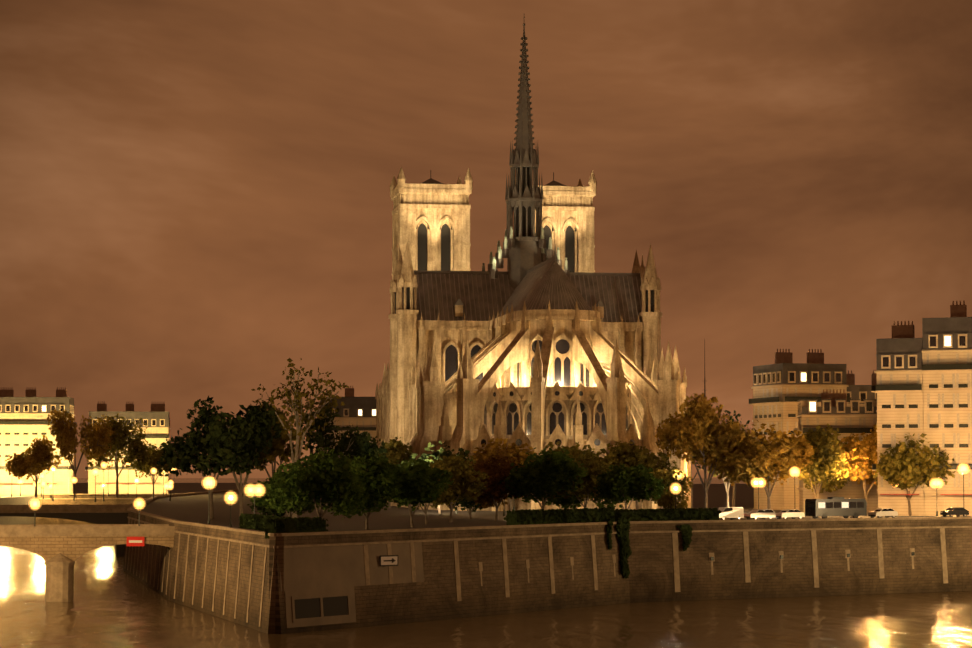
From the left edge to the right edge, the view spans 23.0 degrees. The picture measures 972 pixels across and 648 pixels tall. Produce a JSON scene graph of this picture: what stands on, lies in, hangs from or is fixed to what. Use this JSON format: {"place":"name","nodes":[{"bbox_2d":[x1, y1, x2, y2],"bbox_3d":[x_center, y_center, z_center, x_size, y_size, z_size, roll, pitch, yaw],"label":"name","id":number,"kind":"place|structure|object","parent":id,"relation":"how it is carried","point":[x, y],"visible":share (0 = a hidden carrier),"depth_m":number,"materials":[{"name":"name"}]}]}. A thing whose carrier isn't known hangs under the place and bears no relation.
{"place":"outdoors","nodes":[
{"label":"outdoors","id":0,"kind":"place"},
{"bbox_2d":[0,483,257,524],"bbox_3d":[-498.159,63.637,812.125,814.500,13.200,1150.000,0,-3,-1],"label":"bank ground","id":1,"kind":"structure","parent":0,"point":[177,488],"depth_m":792.87,"materials":[{"name":"concrete"}]},
{"bbox_2d":[5,435,61,497],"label":"tree","id":2,"kind":"object","parent":1,"relation":"on","point":[30,463],"visible":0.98,"depth_m":644.60,"materials":[{"name":"brown plant"}]},
{"bbox_2d":[0,387,76,494],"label":"building","id":3,"kind":"structure","parent":1,"relation":"on","point":[24,422],"depth_m":706.10,"materials":[{"name":"stone"}]},
{"bbox_2d":[47,407,114,497],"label":"tree","id":4,"kind":"object","parent":1,"relation":"on","point":[65,430],"visible":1,"depth_m":630.94,"materials":[{"name":"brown plant"}]},
{"bbox_2d":[94,469,97,501],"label":"lamp","id":5,"kind":"object","parent":1,"relation":"on","point":[95,484],"visible":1,"depth_m":554.41,"materials":[{"name":"yellow metal"}]},
{"bbox_2d":[35,494,169,524],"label":"road","id":6,"kind":"structure","parent":1,"relation":"on","point":[80,499],"depth_m":691.61,"materials":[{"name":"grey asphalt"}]},
{"bbox_2d":[100,463,107,500],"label":"lamp","id":7,"kind":"object","parent":1,"relation":"on","point":[103,485],"visible":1,"depth_m":570.17,"materials":[{"name":"yellow metal"}]},
{"bbox_2d":[86,413,151,496],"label":"tree","id":8,"kind":"object","parent":1,"relation":"on","point":[135,451],"visible":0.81,"depth_m":649.72,"materials":[{"name":"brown plant"}]},
{"bbox_2d":[85,401,171,493],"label":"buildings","id":9,"kind":"structure","parent":1,"relation":"on","point":[156,419],"depth_m":726.01,"materials":[{"name":"stone"}]},
{"bbox_2d":[132,443,172,496],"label":"tree","id":10,"kind":"object","parent":1,"relation":"on","point":[147,469],"visible":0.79,"depth_m":671.59,"materials":[{"name":"brown plant"}]},
{"bbox_2d":[0,478,971,647],"bbox_3d":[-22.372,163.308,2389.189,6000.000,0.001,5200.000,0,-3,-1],"label":"water","id":11,"kind":"structure","parent":0,"point":[112,604],"depth_m":276.45,"materials":[{"name":"brown liquid"}]},
{"bbox_2d":[0,504,145,556],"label":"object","id":12,"kind":"object","parent":11,"relation":"in","point":[106,514],"visible":0.48,"depth_m":488.63,"materials":[{"name":"stone"}]},
{"bbox_2d":[0,524,174,601],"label":"bridge","id":13,"kind":"structure","parent":11,"relation":"in","point":[59,549],"depth_m":323.70,"materials":[{"name":"stone"}]},
{"bbox_2d":[30,499,40,525],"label":"bridge lamp","id":14,"kind":"object","parent":13,"relation":"on","point":[34,503],"visible":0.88,"depth_m":324.62,"materials":[{"name":"white glass"}]},
{"bbox_2d":[134,500,142,525],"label":"bridge lamp","id":15,"kind":"object","parent":13,"relation":"on","point":[139,503],"visible":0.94,"depth_m":326.64,"materials":[{"name":"white glass"}]},
{"bbox_2d":[0,0,971,477],"label":"sky","id":16,"kind":"structure","parent":0,"point":[196,202],"materials":[{"name":"brown"}]},
{"bbox_2d":[140,484,918,530],"bbox_3d":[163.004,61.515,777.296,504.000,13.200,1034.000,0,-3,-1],"label":"ground","id":17,"kind":"structure","parent":0,"point":[191,508],"depth_m":412.68,"materials":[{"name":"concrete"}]},
{"bbox_2d":[127,496,158,516],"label":"quay wall","id":18,"kind":"structure","parent":17,"relation":"on","point":[147,501],"depth_m":511.73,"materials":[{"name":"stone"}]},
{"bbox_2d":[123,509,180,600],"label":"quay wall","id":19,"kind":"structure","parent":17,"relation":"on","point":[149,565],"depth_m":362.21,"materials":[{"name":"stone"}]},
{"bbox_2d":[152,468,156,499],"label":"lamp","id":20,"kind":"object","parent":17,"relation":"on","point":[154,470],"visible":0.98,"depth_m":581.96,"materials":[{"name":"yellow metal"}]},
{"bbox_2d":[157,395,233,518],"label":"quay tree","id":21,"kind":"object","parent":17,"relation":"on","point":[180,453],"visible":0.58,"depth_m":364.73,"materials":[{"name":"green plant"}]},
{"bbox_2d":[158,487,253,497],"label":"quay wall","id":22,"kind":"structure","parent":17,"relation":"on","point":[184,494],"depth_m":723.17,"materials":[{"name":"stone"}]},
{"bbox_2d":[202,476,215,523],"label":"street lamp","id":23,"kind":"object","parent":17,"relation":"on","point":[209,483],"visible":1,"depth_m":311.50,"materials":[{"name":"yellow metal"}]},
{"bbox_2d":[170,521,283,633],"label":"quay wall","id":24,"kind":"structure","parent":17,"relation":"on","point":[222,572],"depth_m":284.95,"materials":[{"name":"stone"}]},
{"bbox_2d":[225,492,235,526],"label":"street lamp","id":25,"kind":"object","parent":17,"relation":"on","point":[230,498],"visible":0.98,"depth_m":293.62,"materials":[{"name":"white glass"}]},
{"bbox_2d":[192,401,282,520],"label":"quay tree","id":26,"kind":"object","parent":17,"relation":"on","point":[238,440],"visible":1,"depth_m":343.52,"materials":[{"name":"green plant"}]},
{"bbox_2d":[245,484,264,513],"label":"street lamp","id":27,"kind":"object","parent":17,"relation":"on","point":[250,490],"visible":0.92,"depth_m":298.74,"materials":[{"name":"glass"}]},
{"bbox_2d":[238,513,298,532],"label":"hedge","id":28,"kind":"object","parent":17,"relation":"on","point":[252,521],"visible":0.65,"depth_m":275.65,"materials":[{"name":"green plant"}]},
{"bbox_2d":[243,406,308,477],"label":"quay tree","id":29,"kind":"object","parent":17,"relation":"on","point":[277,447],"visible":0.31,"depth_m":388.42,"materials":[{"name":"green plant"}]},
{"bbox_2d":[247,481,311,516],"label":"bush","id":30,"kind":"object","parent":17,"relation":"on","point":[268,511],"visible":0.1,"depth_m":323.74,"materials":[{"name":"green plant"}]},
{"bbox_2d":[247,462,319,516],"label":"tree","id":31,"kind":"object","parent":17,"relation":"on","point":[268,502],"visible":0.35,"depth_m":309.17,"materials":[{"name":"green plant"}]},
{"bbox_2d":[262,516,328,538],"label":"hedge","id":32,"kind":"object","parent":17,"relation":"on","point":[305,524],"visible":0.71,"depth_m":265.87,"materials":[{"name":"green plant"}]},
{"bbox_2d":[251,358,348,517],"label":"bare tree","id":33,"kind":"object","parent":17,"relation":"on","point":[298,395],"visible":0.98,"depth_m":371.76,"materials":[{"name":"brown plant"}]},
{"bbox_2d":[265,447,368,517],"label":"tree","id":34,"kind":"object","parent":17,"relation":"on","point":[324,478],"visible":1,"depth_m":287.17,"materials":[{"name":"green plant"}]},
{"bbox_2d":[289,403,363,511],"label":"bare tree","id":35,"kind":"object","parent":17,"relation":"on","point":[319,438],"visible":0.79,"depth_m":423.24,"materials":[{"name":"green plant"}]},
{"bbox_2d":[321,386,375,450],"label":"building","id":36,"kind":"structure","parent":17,"relation":"on","point":[360,412],"depth_m":661.11,"materials":[{"name":"stone"}]},
{"bbox_2d":[320,425,387,506],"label":"tree","id":37,"kind":"object","parent":17,"relation":"on","point":[371,448],"visible":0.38,"depth_m":431.15,"materials":[{"name":"green plant"}]},
{"bbox_2d":[327,453,402,529],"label":"tree","id":38,"kind":"object","parent":17,"relation":"on","point":[378,479],"visible":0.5,"depth_m":299.94,"materials":[{"name":"green plant"}]},
{"bbox_2d":[378,437,412,508],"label":"tree","id":39,"kind":"object","parent":17,"relation":"on","point":[396,450],"visible":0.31,"depth_m":463.39,"materials":[{"name":"green plant"}]},
{"bbox_2d":[390,458,453,526],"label":"tree","id":40,"kind":"object","parent":17,"relation":"on","point":[420,483],"visible":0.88,"depth_m":311.51,"materials":[{"name":"green plant"}]},
{"bbox_2d":[397,464,460,523],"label":"green tree","id":41,"kind":"object","parent":17,"relation":"on","point":[446,497],"visible":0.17,"depth_m":331.55,"materials":[{"name":"green plant"}]},
{"bbox_2d":[397,440,472,513],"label":"square tree","id":42,"kind":"object","parent":17,"relation":"on","point":[434,454],"visible":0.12,"depth_m":404.32,"materials":[{"name":"green plant"}]},
{"bbox_2d":[269,521,629,633],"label":"embankment wall","id":43,"kind":"structure","parent":17,"relation":"on","point":[338,580],"depth_m":284.33,"materials":[{"name":"stone"}]},
{"bbox_2d":[380,555,397,565],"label":"arrow sign","id":44,"kind":"object","parent":43,"relation":"attached to","point":[388,560],"visible":0.94,"depth_m":275.02,"materials":[{"name":"white metal"}]},
{"bbox_2d":[606,519,631,578],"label":"ivy","id":45,"kind":"object","parent":43,"relation":"attached to","point":[623,531],"visible":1,"depth_m":318.78,"materials":[{"name":"green plant"}]},
{"bbox_2d":[428,451,488,521],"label":"tree","id":46,"kind":"object","parent":17,"relation":"on","point":[461,477],"visible":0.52,"depth_m":341.24,"materials":[{"name":"green plant"}]},
{"bbox_2d":[446,492,490,518],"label":"tree","id":47,"kind":"object","parent":17,"relation":"on","point":[469,505],"visible":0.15,"depth_m":365.34,"materials":[{"name":"green plant"}]},
{"bbox_2d":[459,448,526,520],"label":"tree","id":48,"kind":"object","parent":17,"relation":"on","point":[495,493],"visible":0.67,"depth_m":352.99,"materials":[{"name":"green plant"}]},
{"bbox_2d":[467,438,542,511],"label":"square tree","id":49,"kind":"object","parent":17,"relation":"on","point":[518,456],"visible":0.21,"depth_m":410.67,"materials":[{"name":"green plant"}]},
{"bbox_2d":[375,17,690,510],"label":"cathedral","id":50,"kind":"structure","parent":17,"relation":"on","point":[544,339],"depth_m":483.88,"materials":[{"name":"stone"}]},
{"bbox_2d":[498,447,587,509],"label":"tree","id":51,"kind":"object","parent":17,"relation":"on","point":[542,476],"visible":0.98,"depth_m":346.63,"materials":[{"name":"green plant"}]},
{"bbox_2d":[503,507,616,524],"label":"hedge","id":52,"kind":"object","parent":17,"relation":"on","point":[543,516],"visible":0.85,"depth_m":310.09,"materials":[{"name":"green plant"}]},
{"bbox_2d":[537,491,589,509],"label":"bush","id":53,"kind":"object","parent":17,"relation":"on","point":[562,502],"visible":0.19,"depth_m":370.83,"materials":[{"name":"green plant"}]},
{"bbox_2d":[540,441,607,508],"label":"square tree","id":54,"kind":"object","parent":17,"relation":"on","point":[585,453],"visible":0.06,"depth_m":411.42,"materials":[{"name":"green plant"}]},
{"bbox_2d":[547,452,611,507],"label":"tree","id":55,"kind":"object","parent":17,"relation":"on","point":[594,469],"visible":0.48,"depth_m":356.25,"materials":[{"name":"green plant"}]},
{"bbox_2d":[590,463,667,508],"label":"green tree","id":56,"kind":"object","parent":17,"relation":"on","point":[619,484],"visible":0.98,"depth_m":341.15,"materials":[{"name":"green plant"}]},
{"bbox_2d":[597,441,676,509],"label":"square tree","id":57,"kind":"object","parent":17,"relation":"on","point":[626,454],"visible":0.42,"depth_m":407.97,"materials":[{"name":"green plant"}]},
{"bbox_2d":[641,467,693,510],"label":"tree","id":58,"kind":"object","parent":17,"relation":"on","point":[666,499],"visible":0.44,"depth_m":364.69,"materials":[{"name":"green plant"}]},
{"bbox_2d":[614,507,721,521],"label":"hedge","id":59,"kind":"object","parent":17,"relation":"on","point":[663,514],"visible":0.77,"depth_m":326.66,"materials":[{"name":"green plant"}]},
{"bbox_2d":[670,483,680,507],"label":"street lamp","id":60,"kind":"object","parent":17,"relation":"on","point":[675,488],"visible":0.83,"depth_m":344.24,"materials":[{"name":"glass"}]},
{"bbox_2d":[691,461,700,507],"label":"bare tree","id":61,"kind":"object","parent":17,"relation":"on","point":[692,480],"depth_m":473.95,"materials":[{"name":"brown plant"}]},
{"bbox_2d":[654,393,751,507],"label":"tall tree","id":62,"kind":"object","parent":17,"relation":"on","point":[702,434],"visible":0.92,"depth_m":400.79,"materials":[{"name":"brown plant"}]},
{"bbox_2d":[704,339,706,480],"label":"pole","id":63,"kind":"object","parent":17,"relation":"on","point":[704,382],"visible":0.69,"depth_m":796.10,"materials":[{"name":"grey metal"}]},
{"bbox_2d":[686,422,755,506],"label":"tall tree","id":64,"kind":"object","parent":17,"relation":"on","point":[727,485],"visible":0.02,"depth_m":419.11,"materials":[{"name":"brown plant"}]},
{"bbox_2d":[716,406,749,506],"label":"bare tree","id":65,"kind":"object","parent":17,"relation":"on","point":[734,486],"visible":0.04,"depth_m":464.61,"materials":[{"name":"brown plant"}]},
{"bbox_2d":[751,477,765,508],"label":"street lamp","id":66,"kind":"object","parent":17,"relation":"on","point":[761,482],"visible":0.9,"depth_m":386.37,"materials":[{"name":"glass"}]},
{"bbox_2d":[713,420,819,508],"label":"road tree","id":67,"kind":"object","parent":17,"relation":"on","point":[765,459],"visible":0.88,"depth_m":397.27,"materials":[{"name":"brown plant"}]},
{"bbox_2d":[790,468,798,493],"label":"street lamp","id":68,"kind":"object","parent":17,"relation":"on","point":[794,472],"visible":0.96,"depth_m":389.45,"materials":[{"name":"glass"}]},
{"bbox_2d":[628,517,971,602],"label":"quay wall","id":69,"kind":"structure","parent":17,"relation":"on","point":[743,559],"depth_m":335.33,"materials":[{"name":"stone"}]},
{"bbox_2d":[676,524,692,550],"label":"ivy","id":70,"kind":"object","parent":69,"relation":"attached to","point":[686,530],"visible":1,"depth_m":325.30,"materials":[{"name":"green plant"}]},
{"bbox_2d":[749,349,850,509],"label":"building","id":71,"kind":"structure","parent":17,"relation":"on","point":[782,385],"depth_m":452.79,"materials":[{"name":"stone"}]},
{"bbox_2d":[798,423,849,498],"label":"road tree","id":72,"kind":"object","parent":17,"relation":"on","point":[820,475],"visible":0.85,"depth_m":401.87,"materials":[{"name":"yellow plant"}]},
{"bbox_2d":[794,389,877,512],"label":"building","id":73,"kind":"structure","parent":17,"relation":"on","point":[834,411],"depth_m":419.48,"materials":[{"name":"stone"}]},
{"bbox_2d":[837,424,877,501],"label":"road tree","id":74,"kind":"object","parent":17,"relation":"on","point":[861,457],"visible":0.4,"depth_m":404.33,"materials":[{"name":"yellow plant"}]},
{"bbox_2d":[847,370,876,406],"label":"building","id":75,"kind":"structure","parent":17,"relation":"on","point":[860,392],"depth_m":471.27,"materials":[{"name":"stone"}]},
{"bbox_2d":[871,321,923,515],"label":"building","id":76,"kind":"structure","parent":17,"relation":"on","point":[898,388],"depth_m":394.05,"materials":[{"name":"stone"}]},
{"bbox_2d":[872,433,957,515],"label":"road tree","id":77,"kind":"object","parent":17,"relation":"on","point":[899,466],"visible":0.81,"depth_m":390.38,"materials":[{"name":"green plant"}]},
{"bbox_2d":[929,478,943,515],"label":"street lamp","id":78,"kind":"object","parent":17,"relation":"on","point":[938,483],"visible":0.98,"depth_m":379.66,"materials":[{"name":"glass"}]},
{"bbox_2d":[922,301,971,515],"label":"building","id":79,"kind":"structure","parent":17,"relation":"on","point":[947,382],"depth_m":391.01,"materials":[{"name":"stone"}]},
{"bbox_2d":[957,464,969,507],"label":"street lamp","id":80,"kind":"object","parent":17,"relation":"on","point":[963,469],"visible":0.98,"depth_m":366.69,"materials":[{"name":"yellow metal"}]},
{"bbox_2d":[719,516,971,519],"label":"quay road","id":81,"kind":"structure","parent":0,"point":[852,517],"depth_m":357.08,"materials":[{"name":"grey asphalt"}]},
{"bbox_2d":[718,507,743,519],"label":"white van","id":82,"kind":"object","parent":81,"relation":"on","point":[731,513],"visible":0.69,"depth_m":337.44,"materials":[{"name":"white paint"}]},
{"bbox_2d":[744,509,775,519],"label":"white car","id":83,"kind":"object","parent":81,"relation":"on","point":[762,513],"visible":0.94,"depth_m":340.21,"materials":[{"name":"white paint"}]},
{"bbox_2d":[775,509,804,518],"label":"white car","id":84,"kind":"object","parent":81,"relation":"on","point":[792,513],"visible":0.9,"depth_m":343.04,"materials":[{"name":"white paint"}]},
{"bbox_2d":[805,497,866,518],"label":"bus","id":85,"kind":"object","parent":81,"relation":"on","point":[837,506],"visible":0.96,"depth_m":347.37,"materials":[{"name":"grey paint"}]},
{"bbox_2d":[868,508,897,517],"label":"white car","id":86,"kind":"object","parent":81,"relation":"on","point":[880,512],"visible":1,"depth_m":352.07,"materials":[{"name":"white paint"}]},
{"bbox_2d":[940,507,968,516],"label":"dark car","id":87,"kind":"object","parent":81,"relation":"on","point":[956,511],"visible":0.98,"depth_m":359.96,"materials":[{"name":"grey paint"}]}
]}

